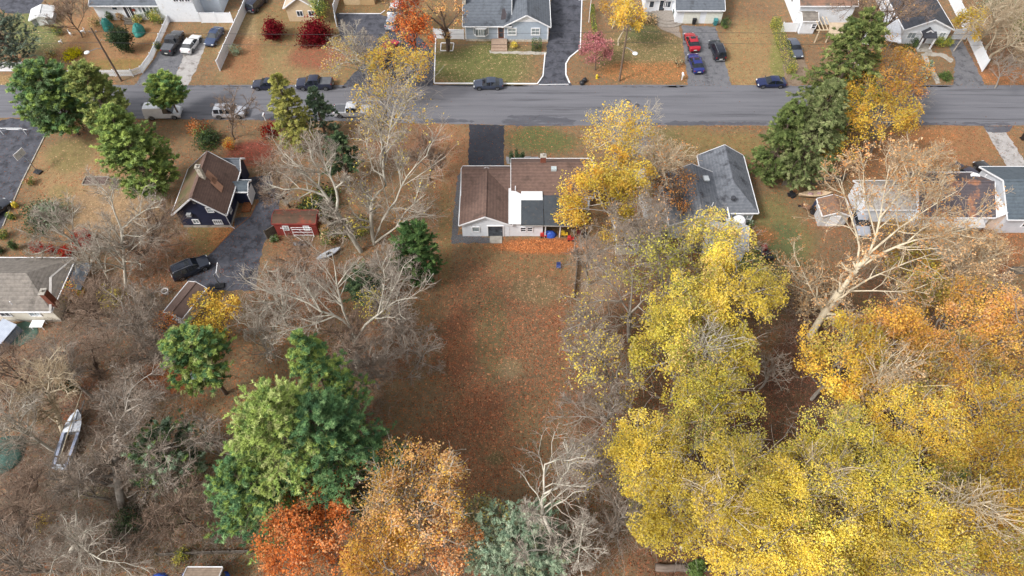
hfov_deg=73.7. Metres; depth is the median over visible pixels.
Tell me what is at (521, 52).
path
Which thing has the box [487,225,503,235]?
door
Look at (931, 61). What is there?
fir tree
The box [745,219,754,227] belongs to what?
bush
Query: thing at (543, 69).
kerb
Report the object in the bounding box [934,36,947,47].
bush
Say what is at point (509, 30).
window
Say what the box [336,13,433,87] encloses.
driveway
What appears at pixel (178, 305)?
garage
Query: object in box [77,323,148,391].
bare tree
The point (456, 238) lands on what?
gravel bed
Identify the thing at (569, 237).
toy car
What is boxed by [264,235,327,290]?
bare tree
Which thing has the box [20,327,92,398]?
bare tree
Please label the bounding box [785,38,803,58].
sedan car
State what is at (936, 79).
path
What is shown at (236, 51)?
bush
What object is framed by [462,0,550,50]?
house
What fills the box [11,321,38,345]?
ground sheet
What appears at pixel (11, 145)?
driveway
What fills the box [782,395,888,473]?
maple tree
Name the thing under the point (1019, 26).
bush
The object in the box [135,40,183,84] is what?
driveway
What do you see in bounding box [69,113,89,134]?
bush
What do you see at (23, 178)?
kerb
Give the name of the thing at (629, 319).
bare tree
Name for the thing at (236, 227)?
kerb
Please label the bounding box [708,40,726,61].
sports utility car
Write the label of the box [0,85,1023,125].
road
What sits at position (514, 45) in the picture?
bush
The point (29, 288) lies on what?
house
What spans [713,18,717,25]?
wheeled bin
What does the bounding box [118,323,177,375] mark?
bare tree
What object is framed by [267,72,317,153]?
spruce tree
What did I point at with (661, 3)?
door
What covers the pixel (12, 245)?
bush
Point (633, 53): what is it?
utility pole
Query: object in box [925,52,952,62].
path
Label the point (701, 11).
house
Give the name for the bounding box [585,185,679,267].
bare tree
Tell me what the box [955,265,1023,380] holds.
maple tree
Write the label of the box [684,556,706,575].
bush
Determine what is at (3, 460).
tarpaulin
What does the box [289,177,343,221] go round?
bush
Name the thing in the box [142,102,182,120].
van
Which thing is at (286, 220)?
shed
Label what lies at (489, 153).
driveway
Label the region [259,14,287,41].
maple tree
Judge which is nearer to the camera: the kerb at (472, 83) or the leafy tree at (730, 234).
the leafy tree at (730, 234)
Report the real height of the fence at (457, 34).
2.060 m
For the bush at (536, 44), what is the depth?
110.43 m
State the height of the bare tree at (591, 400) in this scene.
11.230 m
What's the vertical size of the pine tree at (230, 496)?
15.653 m
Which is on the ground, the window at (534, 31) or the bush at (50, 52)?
the bush at (50, 52)
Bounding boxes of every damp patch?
[184,85,248,87]
[248,114,339,120]
[419,118,473,122]
[438,84,531,86]
[500,115,576,125]
[587,121,660,125]
[622,85,686,87]
[664,120,766,125]
[904,85,949,86]
[909,122,1010,125]
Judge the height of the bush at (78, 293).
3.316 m
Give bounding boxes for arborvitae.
[308,0,330,21]
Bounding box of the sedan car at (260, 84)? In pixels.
[251,77,278,90]
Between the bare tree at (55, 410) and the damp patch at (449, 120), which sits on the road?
the damp patch at (449, 120)
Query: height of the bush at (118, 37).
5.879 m
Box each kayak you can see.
[316,247,340,259]
[798,190,831,196]
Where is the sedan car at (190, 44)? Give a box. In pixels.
[180,34,201,54]
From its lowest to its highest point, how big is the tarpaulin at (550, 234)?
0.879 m
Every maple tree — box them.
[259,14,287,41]
[293,13,335,48]
[585,397,692,504]
[620,294,765,414]
[626,446,726,572]
[630,263,735,360]
[649,339,769,471]
[674,423,822,551]
[688,232,791,331]
[703,499,809,575]
[755,424,888,542]
[760,492,895,575]
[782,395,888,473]
[793,302,906,410]
[821,427,973,563]
[829,486,993,575]
[849,287,969,393]
[860,365,982,472]
[874,268,1018,358]
[886,322,1019,420]
[917,340,1023,487]
[918,466,1023,575]
[921,415,1023,540]
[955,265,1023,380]
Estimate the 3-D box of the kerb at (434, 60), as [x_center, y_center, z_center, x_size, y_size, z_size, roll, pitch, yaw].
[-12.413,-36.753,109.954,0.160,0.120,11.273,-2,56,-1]
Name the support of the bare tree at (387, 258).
on the ground
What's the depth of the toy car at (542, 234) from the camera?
89.03 m
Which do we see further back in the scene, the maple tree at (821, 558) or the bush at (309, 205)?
the bush at (309, 205)
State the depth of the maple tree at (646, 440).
60.43 m
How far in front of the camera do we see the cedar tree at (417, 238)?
78.74 m
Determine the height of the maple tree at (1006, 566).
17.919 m
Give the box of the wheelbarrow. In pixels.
[798,203,811,210]
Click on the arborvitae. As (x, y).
(318, 9)
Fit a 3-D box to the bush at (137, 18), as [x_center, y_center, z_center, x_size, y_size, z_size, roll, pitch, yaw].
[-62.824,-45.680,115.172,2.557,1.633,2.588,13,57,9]
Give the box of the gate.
[263,225,276,238]
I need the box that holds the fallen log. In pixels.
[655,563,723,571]
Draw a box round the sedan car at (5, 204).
[0,198,11,214]
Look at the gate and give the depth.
88.71 m
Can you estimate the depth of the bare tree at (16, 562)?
59.55 m
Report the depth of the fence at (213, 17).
114.68 m
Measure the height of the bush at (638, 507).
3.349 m
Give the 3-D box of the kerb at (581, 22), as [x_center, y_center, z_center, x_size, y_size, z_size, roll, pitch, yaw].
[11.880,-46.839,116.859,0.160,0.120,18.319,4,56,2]
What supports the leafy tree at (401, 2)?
on the ground
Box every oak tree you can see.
[246,477,353,575]
[295,457,382,531]
[338,491,422,575]
[347,430,470,573]
[415,504,485,575]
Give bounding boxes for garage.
[163,281,209,323]
[344,0,375,4]
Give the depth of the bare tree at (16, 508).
61.98 m
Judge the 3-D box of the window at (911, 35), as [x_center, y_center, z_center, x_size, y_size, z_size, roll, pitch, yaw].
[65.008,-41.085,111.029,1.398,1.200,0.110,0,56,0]
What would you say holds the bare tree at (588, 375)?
on the ground
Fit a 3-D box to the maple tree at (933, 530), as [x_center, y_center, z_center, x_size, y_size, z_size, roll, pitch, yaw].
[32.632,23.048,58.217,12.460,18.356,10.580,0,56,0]
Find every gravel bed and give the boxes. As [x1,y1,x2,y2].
[451,172,489,243]
[506,156,538,163]
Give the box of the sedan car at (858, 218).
[851,208,871,237]
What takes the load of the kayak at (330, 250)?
on the ground
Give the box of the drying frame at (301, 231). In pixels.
[290,227,314,240]
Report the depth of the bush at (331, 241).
87.73 m
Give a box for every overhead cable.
[29,42,845,44]
[31,31,1023,34]
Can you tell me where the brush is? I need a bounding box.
[0,204,976,575]
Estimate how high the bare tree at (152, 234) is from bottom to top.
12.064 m
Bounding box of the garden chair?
[556,262,560,269]
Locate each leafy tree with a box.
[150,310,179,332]
[156,317,236,397]
[184,286,242,340]
[318,28,370,78]
[344,52,445,160]
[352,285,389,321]
[362,31,442,89]
[388,0,423,33]
[389,7,439,50]
[455,489,510,559]
[552,141,664,246]
[580,96,662,175]
[598,0,622,28]
[608,0,647,45]
[618,219,694,300]
[641,150,705,215]
[659,202,768,278]
[821,71,929,164]
[838,26,938,115]
[876,241,950,313]
[880,213,934,253]
[892,75,936,124]
[952,5,992,50]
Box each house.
[0,257,91,320]
[88,0,227,24]
[171,151,254,227]
[283,0,323,20]
[458,153,593,242]
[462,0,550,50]
[642,0,725,27]
[660,145,758,251]
[785,0,858,42]
[848,172,1007,257]
[876,0,954,51]
[979,166,1023,232]
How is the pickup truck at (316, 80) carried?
on the road
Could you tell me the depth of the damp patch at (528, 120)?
101.96 m
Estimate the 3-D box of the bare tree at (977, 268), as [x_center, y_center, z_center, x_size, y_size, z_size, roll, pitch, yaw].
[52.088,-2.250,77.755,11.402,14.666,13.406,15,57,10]
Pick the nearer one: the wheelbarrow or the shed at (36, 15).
the wheelbarrow
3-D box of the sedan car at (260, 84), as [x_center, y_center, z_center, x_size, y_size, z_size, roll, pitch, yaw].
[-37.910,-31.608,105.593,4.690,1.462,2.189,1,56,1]
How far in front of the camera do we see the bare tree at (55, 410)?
67.44 m
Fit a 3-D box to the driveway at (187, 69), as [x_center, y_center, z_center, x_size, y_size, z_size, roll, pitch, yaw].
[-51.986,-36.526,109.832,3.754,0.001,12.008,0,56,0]
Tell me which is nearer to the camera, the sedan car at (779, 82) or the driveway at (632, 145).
the driveway at (632, 145)
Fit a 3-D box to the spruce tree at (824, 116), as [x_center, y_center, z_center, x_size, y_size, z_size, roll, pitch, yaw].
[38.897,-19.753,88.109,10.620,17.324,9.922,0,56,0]
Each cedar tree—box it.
[0,10,41,68]
[388,218,448,286]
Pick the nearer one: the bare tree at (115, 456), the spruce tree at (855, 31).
the bare tree at (115, 456)
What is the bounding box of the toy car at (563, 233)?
[561,230,567,236]
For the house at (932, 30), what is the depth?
110.52 m
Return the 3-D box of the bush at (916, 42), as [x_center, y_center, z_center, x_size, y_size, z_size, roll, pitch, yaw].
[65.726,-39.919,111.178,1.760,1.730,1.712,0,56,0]
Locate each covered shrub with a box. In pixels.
[101,18,113,31]
[132,23,145,37]
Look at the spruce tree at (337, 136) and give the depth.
89.78 m
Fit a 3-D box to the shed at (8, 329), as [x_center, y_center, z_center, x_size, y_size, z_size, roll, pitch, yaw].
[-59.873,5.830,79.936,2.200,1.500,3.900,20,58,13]
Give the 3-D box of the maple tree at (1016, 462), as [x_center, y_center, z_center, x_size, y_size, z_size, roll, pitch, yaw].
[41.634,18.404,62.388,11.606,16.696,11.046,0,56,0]
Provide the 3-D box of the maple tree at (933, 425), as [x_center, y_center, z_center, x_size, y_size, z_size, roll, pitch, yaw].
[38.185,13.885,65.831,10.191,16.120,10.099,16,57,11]
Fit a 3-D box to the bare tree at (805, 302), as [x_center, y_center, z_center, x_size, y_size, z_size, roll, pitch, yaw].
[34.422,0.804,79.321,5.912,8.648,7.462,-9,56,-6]
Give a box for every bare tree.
[0,334,59,415]
[0,344,87,437]
[0,386,54,458]
[0,458,68,559]
[0,512,73,575]
[13,189,95,259]
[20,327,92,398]
[31,503,155,575]
[38,434,110,504]
[40,0,92,37]
[52,267,126,344]
[61,229,120,282]
[74,165,170,286]
[77,273,170,354]
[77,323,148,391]
[79,375,198,508]
[88,354,174,441]
[110,425,200,507]
[114,188,193,268]
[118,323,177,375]
[120,465,214,552]
[163,406,240,471]
[209,83,268,139]
[219,258,314,333]
[223,230,439,369]
[226,301,291,371]
[250,144,311,211]
[261,118,362,252]
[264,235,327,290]
[313,305,376,373]
[330,65,461,244]
[334,18,378,58]
[336,334,403,393]
[348,35,387,85]
[361,235,422,295]
[367,291,426,349]
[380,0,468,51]
[382,316,447,387]
[402,127,451,181]
[510,422,610,575]
[542,374,638,470]
[546,431,629,504]
[556,235,680,348]
[557,317,655,410]
[558,219,618,285]
[558,302,622,365]
[584,475,678,570]
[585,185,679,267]
[625,123,700,202]
[631,309,770,398]
[671,466,770,575]
[738,429,879,518]
[754,348,794,393]
[770,132,1012,337]
[787,259,837,324]
[825,326,954,438]
[827,0,926,48]
[847,0,939,45]
[878,123,960,208]
[905,471,1023,575]
[917,217,1023,302]
[948,0,1023,49]
[966,0,1023,49]
[989,2,1023,64]
[990,47,1023,87]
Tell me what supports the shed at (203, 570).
on the ground
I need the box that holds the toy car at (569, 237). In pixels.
[567,235,573,241]
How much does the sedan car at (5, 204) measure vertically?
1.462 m
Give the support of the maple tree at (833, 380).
on the ground
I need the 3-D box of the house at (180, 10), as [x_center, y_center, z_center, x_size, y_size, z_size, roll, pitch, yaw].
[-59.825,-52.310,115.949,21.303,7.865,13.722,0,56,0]
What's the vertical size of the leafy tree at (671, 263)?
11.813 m
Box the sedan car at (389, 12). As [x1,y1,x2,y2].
[387,0,401,16]
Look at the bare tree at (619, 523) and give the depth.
61.32 m
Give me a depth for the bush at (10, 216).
90.54 m
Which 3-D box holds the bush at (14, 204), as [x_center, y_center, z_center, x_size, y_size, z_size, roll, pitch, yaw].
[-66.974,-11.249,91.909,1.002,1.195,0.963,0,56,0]
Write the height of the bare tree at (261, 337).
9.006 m
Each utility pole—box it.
[84,27,122,81]
[618,26,637,81]
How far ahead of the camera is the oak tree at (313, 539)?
57.14 m
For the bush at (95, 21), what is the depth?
114.35 m
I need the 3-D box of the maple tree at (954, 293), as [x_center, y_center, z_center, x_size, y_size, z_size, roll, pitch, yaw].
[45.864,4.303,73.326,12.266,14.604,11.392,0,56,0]
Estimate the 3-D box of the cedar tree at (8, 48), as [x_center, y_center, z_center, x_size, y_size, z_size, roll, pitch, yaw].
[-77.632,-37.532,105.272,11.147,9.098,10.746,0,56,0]
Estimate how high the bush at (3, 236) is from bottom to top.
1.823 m
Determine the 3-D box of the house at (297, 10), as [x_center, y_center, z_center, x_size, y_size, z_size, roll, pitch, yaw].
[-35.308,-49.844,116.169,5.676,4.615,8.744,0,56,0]
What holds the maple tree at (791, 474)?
on the ground
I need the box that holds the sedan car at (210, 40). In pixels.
[204,26,224,46]
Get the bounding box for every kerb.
[2,137,43,225]
[211,200,257,252]
[339,10,384,13]
[434,38,435,82]
[434,83,536,83]
[537,53,545,83]
[565,50,577,82]
[580,0,581,47]
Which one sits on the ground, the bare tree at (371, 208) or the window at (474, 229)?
the bare tree at (371, 208)
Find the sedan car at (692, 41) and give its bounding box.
[684,32,700,52]
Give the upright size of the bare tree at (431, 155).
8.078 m
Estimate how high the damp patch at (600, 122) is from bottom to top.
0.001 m
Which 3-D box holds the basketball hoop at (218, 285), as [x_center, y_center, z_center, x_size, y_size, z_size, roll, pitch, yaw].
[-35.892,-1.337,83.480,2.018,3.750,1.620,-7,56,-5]
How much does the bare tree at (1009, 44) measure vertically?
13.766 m
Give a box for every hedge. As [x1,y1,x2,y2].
[590,3,597,48]
[769,16,798,74]
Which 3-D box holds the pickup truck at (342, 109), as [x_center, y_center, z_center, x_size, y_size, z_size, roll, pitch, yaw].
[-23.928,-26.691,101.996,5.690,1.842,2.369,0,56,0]
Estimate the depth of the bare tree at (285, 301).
75.53 m
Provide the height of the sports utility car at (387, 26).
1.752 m
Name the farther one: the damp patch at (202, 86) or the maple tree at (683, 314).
the damp patch at (202, 86)
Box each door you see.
[34,14,47,25]
[122,7,132,16]
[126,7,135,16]
[344,0,360,4]
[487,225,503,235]
[497,28,504,37]
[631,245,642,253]
[658,0,666,10]
[682,12,700,23]
[704,12,722,23]
[826,216,841,225]
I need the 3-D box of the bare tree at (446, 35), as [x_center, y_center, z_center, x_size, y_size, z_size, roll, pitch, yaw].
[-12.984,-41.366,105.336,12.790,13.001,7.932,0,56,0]
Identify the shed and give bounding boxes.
[0,318,21,353]
[28,4,55,25]
[183,566,225,575]
[271,210,321,234]
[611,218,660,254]
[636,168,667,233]
[702,218,748,260]
[814,194,852,225]
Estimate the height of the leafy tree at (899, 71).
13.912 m
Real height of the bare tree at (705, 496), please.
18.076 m
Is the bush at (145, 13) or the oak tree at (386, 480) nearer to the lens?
the oak tree at (386, 480)
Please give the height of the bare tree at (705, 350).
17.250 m
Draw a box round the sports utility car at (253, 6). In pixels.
[245,0,267,13]
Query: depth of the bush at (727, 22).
113.82 m
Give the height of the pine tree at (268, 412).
22.901 m
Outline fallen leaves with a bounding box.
[0,80,1023,575]
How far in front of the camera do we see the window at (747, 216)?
89.33 m
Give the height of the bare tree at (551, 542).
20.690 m
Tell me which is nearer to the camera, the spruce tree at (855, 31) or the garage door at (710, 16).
the spruce tree at (855, 31)
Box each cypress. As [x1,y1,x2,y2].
[509,151,513,163]
[514,149,519,157]
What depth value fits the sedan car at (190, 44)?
110.44 m
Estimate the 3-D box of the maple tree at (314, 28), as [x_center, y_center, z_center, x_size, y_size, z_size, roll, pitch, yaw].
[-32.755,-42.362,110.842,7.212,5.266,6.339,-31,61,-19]
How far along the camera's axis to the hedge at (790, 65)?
110.73 m
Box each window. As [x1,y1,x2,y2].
[0,313,12,316]
[28,313,42,316]
[191,219,200,223]
[205,207,214,212]
[212,220,223,224]
[282,226,289,230]
[296,10,303,16]
[307,10,314,16]
[472,227,479,231]
[473,28,488,36]
[507,28,516,35]
[520,227,525,231]
[527,227,532,231]
[531,28,539,35]
[648,1,654,7]
[663,1,671,7]
[743,214,752,219]
[810,23,816,28]
[906,32,917,38]
[938,32,947,37]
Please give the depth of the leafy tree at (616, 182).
81.50 m
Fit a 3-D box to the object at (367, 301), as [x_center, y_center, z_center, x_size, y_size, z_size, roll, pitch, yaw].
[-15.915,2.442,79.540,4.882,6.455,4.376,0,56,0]
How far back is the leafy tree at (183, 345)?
67.72 m
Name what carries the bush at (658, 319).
on the ground
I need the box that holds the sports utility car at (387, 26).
[385,12,398,30]
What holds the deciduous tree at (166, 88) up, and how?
on the ground
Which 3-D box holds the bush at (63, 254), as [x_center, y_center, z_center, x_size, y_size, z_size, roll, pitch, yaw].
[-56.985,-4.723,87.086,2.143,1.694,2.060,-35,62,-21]
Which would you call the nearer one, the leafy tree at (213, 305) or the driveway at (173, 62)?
the leafy tree at (213, 305)
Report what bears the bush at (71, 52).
on the ground
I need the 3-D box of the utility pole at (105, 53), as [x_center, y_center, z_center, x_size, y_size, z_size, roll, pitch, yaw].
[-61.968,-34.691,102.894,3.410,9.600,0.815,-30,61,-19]
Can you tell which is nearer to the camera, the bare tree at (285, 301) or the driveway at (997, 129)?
the bare tree at (285, 301)
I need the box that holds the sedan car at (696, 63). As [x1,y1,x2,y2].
[687,53,704,73]
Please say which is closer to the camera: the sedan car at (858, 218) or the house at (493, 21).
the sedan car at (858, 218)
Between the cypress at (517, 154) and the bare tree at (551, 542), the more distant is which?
the cypress at (517, 154)
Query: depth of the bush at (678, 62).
108.67 m
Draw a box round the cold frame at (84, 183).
[82,176,108,185]
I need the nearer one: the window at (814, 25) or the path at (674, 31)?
the window at (814, 25)
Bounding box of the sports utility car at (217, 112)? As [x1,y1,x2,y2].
[212,103,246,118]
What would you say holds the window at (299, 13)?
in the house at (297, 10)
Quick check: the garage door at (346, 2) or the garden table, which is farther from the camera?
the garage door at (346, 2)
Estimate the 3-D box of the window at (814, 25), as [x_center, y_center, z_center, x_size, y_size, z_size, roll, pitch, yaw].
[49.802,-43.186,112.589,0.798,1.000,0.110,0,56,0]
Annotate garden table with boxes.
[29,320,46,329]
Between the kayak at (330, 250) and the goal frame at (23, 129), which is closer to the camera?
the kayak at (330, 250)
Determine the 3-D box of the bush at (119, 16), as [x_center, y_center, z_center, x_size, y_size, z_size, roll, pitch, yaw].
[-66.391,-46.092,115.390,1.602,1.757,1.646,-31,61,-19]
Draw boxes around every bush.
[0,228,8,240]
[5,211,15,219]
[7,239,18,250]
[10,201,17,208]
[17,194,71,238]
[22,176,35,184]
[29,241,43,252]
[36,511,51,532]
[43,47,56,57]
[45,245,57,255]
[48,27,61,35]
[51,372,81,393]
[57,243,72,256]
[59,46,83,62]
[62,278,84,301]
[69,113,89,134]
[70,226,92,249]
[87,14,104,27]
[96,283,126,310]
[103,21,134,54]
[104,11,113,20]
[105,503,143,545]
[115,11,124,19]
[129,13,144,23]
[144,10,152,20]
[146,7,165,23]
[152,41,161,50]
[170,544,190,567]
[184,117,210,138]
[187,122,226,151]
[221,134,234,149]
[228,43,242,55]
[255,119,278,138]
[269,234,278,242]
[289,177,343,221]
[316,226,341,246]
[318,219,329,232]
[342,211,374,241]
[390,202,411,233]
[510,41,517,48]
[532,37,541,51]
[627,495,650,522]
[641,11,658,25]
[643,304,671,327]
[671,57,684,66]
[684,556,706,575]
[720,17,731,28]
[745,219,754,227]
[787,190,797,198]
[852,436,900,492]
[911,36,920,47]
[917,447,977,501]
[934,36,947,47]
[938,70,954,83]
[944,36,954,46]
[975,0,1018,12]
[1005,5,1023,41]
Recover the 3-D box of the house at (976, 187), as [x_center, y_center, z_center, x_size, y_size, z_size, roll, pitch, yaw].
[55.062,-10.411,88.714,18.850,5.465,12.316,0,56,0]
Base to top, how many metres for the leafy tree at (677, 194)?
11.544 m
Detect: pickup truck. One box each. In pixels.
[160,30,184,55]
[295,74,333,90]
[332,101,370,118]
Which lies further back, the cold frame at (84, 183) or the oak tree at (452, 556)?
the cold frame at (84, 183)
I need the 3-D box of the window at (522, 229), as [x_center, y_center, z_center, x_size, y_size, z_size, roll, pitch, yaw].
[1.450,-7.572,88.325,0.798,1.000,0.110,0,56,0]
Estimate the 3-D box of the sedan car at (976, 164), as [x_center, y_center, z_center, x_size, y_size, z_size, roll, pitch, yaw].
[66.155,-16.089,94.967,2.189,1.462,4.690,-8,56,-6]
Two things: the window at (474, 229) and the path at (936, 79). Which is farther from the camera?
the path at (936, 79)
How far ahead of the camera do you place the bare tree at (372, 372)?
71.88 m
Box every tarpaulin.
[0,436,26,472]
[153,573,167,575]
[544,230,556,238]
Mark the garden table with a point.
(37, 323)
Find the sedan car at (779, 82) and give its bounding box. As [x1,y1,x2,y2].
[755,75,786,88]
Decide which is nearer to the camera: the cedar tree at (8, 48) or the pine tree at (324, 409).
the pine tree at (324, 409)
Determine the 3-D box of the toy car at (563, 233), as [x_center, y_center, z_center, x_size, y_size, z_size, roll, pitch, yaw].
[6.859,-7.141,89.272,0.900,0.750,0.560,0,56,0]
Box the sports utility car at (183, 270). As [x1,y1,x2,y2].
[169,255,211,281]
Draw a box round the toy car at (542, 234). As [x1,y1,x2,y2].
[540,232,546,237]
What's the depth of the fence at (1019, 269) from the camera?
85.35 m
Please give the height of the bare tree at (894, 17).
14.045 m
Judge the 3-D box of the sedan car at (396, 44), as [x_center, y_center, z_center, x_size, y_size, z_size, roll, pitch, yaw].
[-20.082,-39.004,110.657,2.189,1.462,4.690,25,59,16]
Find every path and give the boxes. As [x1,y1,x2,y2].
[489,50,546,54]
[658,26,680,37]
[921,53,940,83]
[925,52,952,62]
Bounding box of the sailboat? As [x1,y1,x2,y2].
[51,391,84,469]
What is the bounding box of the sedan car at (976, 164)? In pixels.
[972,160,991,172]
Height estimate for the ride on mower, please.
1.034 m
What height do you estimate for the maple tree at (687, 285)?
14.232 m
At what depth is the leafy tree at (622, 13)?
105.24 m
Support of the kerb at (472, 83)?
on the ground
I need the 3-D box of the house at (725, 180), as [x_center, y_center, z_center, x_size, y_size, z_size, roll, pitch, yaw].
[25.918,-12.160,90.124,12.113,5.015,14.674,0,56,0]
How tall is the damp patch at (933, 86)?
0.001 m
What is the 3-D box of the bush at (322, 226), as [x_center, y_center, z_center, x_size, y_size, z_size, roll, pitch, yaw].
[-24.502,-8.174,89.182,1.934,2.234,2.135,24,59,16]
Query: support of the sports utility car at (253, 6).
on the ground
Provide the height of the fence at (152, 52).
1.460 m
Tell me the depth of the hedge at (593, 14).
114.61 m
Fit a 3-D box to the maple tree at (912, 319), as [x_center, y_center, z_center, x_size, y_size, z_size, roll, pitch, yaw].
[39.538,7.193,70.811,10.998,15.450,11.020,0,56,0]
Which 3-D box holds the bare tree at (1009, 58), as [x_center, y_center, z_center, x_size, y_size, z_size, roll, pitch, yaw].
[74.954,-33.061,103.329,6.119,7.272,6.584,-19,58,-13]
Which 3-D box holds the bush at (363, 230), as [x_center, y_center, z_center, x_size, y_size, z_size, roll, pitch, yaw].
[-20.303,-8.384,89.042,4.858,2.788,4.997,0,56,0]
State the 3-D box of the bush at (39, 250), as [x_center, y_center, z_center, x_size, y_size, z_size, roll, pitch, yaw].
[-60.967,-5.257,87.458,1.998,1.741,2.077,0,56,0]
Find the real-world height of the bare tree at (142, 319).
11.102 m
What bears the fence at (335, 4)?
on the ground
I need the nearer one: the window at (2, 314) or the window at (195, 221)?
the window at (2, 314)
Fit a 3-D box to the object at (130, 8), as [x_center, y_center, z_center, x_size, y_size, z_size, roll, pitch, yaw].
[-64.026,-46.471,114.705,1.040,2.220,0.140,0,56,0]
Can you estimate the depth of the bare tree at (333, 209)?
78.46 m
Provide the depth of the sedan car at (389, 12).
115.67 m
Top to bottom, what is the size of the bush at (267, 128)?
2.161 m
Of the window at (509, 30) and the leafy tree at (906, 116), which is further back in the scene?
the window at (509, 30)
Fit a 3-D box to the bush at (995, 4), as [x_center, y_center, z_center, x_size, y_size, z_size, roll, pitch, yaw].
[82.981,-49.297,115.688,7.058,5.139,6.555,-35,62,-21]
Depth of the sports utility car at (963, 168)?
94.20 m
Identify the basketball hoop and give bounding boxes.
[13,147,42,174]
[213,262,224,288]
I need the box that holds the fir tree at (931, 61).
[918,59,933,80]
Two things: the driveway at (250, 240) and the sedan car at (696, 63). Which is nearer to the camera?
the driveway at (250, 240)
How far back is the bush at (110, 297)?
82.84 m
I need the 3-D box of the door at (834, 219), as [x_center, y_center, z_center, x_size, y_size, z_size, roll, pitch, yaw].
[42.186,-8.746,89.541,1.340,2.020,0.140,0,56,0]
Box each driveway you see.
[0,0,43,13]
[0,118,44,228]
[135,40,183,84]
[176,38,204,84]
[187,175,280,290]
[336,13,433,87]
[468,124,503,165]
[538,0,582,85]
[611,124,661,173]
[681,25,730,85]
[779,43,808,85]
[949,40,984,85]
[984,125,1011,132]
[986,131,1023,165]
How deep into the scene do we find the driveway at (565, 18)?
113.14 m
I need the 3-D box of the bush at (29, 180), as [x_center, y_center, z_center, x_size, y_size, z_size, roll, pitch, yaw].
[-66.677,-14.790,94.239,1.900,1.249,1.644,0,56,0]
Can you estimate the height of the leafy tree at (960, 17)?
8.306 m
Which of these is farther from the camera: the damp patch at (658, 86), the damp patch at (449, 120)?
the damp patch at (658, 86)
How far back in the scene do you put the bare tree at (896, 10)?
101.32 m
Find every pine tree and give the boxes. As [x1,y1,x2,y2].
[5,55,90,137]
[63,57,134,142]
[88,102,180,200]
[120,408,213,496]
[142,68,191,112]
[202,445,311,564]
[219,371,374,532]
[269,384,408,533]
[285,327,375,430]
[341,258,388,308]
[461,496,581,575]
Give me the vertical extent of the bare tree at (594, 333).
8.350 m
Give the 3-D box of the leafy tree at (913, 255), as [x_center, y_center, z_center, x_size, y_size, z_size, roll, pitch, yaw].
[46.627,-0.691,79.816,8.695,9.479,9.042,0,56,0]
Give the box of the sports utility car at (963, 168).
[949,161,978,173]
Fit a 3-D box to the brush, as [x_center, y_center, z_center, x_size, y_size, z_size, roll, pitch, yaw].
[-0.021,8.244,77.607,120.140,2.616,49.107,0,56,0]
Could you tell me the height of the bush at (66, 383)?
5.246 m
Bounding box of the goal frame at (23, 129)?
[0,128,28,134]
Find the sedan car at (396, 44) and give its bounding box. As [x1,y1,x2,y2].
[377,39,399,54]
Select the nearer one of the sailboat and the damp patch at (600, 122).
the sailboat
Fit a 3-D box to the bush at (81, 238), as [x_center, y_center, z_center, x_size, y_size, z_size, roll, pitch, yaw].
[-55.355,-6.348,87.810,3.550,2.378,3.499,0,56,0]
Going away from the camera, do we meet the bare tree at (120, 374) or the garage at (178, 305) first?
the bare tree at (120, 374)
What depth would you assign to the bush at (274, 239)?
88.57 m
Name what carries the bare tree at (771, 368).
on the ground
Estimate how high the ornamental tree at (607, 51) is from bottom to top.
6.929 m
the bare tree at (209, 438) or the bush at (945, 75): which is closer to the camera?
the bare tree at (209, 438)
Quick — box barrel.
[810,205,816,214]
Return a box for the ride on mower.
[759,244,773,260]
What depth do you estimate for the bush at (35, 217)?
89.26 m
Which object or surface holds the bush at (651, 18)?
on the ground
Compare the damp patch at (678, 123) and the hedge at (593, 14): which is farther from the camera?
the hedge at (593, 14)
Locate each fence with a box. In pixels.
[0,61,21,71]
[66,15,169,76]
[155,549,248,555]
[197,12,233,22]
[215,0,247,70]
[332,0,338,25]
[433,28,463,38]
[573,247,578,298]
[781,22,799,31]
[781,174,847,185]
[949,0,990,71]
[951,29,970,39]
[1006,266,1023,273]
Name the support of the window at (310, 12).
in the house at (297, 10)
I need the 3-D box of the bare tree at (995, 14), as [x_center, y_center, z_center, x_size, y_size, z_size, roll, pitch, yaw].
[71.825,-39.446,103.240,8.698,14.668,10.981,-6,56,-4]
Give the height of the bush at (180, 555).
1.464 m
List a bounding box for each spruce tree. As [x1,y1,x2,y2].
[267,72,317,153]
[298,85,340,138]
[321,130,365,184]
[744,97,806,186]
[762,77,852,190]
[785,5,890,138]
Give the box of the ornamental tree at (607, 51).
[578,30,617,70]
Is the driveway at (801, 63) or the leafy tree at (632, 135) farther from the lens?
the driveway at (801, 63)
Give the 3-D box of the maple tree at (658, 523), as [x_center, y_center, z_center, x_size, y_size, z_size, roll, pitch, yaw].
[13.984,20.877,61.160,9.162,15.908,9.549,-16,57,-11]
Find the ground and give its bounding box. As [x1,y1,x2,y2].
[0,0,1023,575]

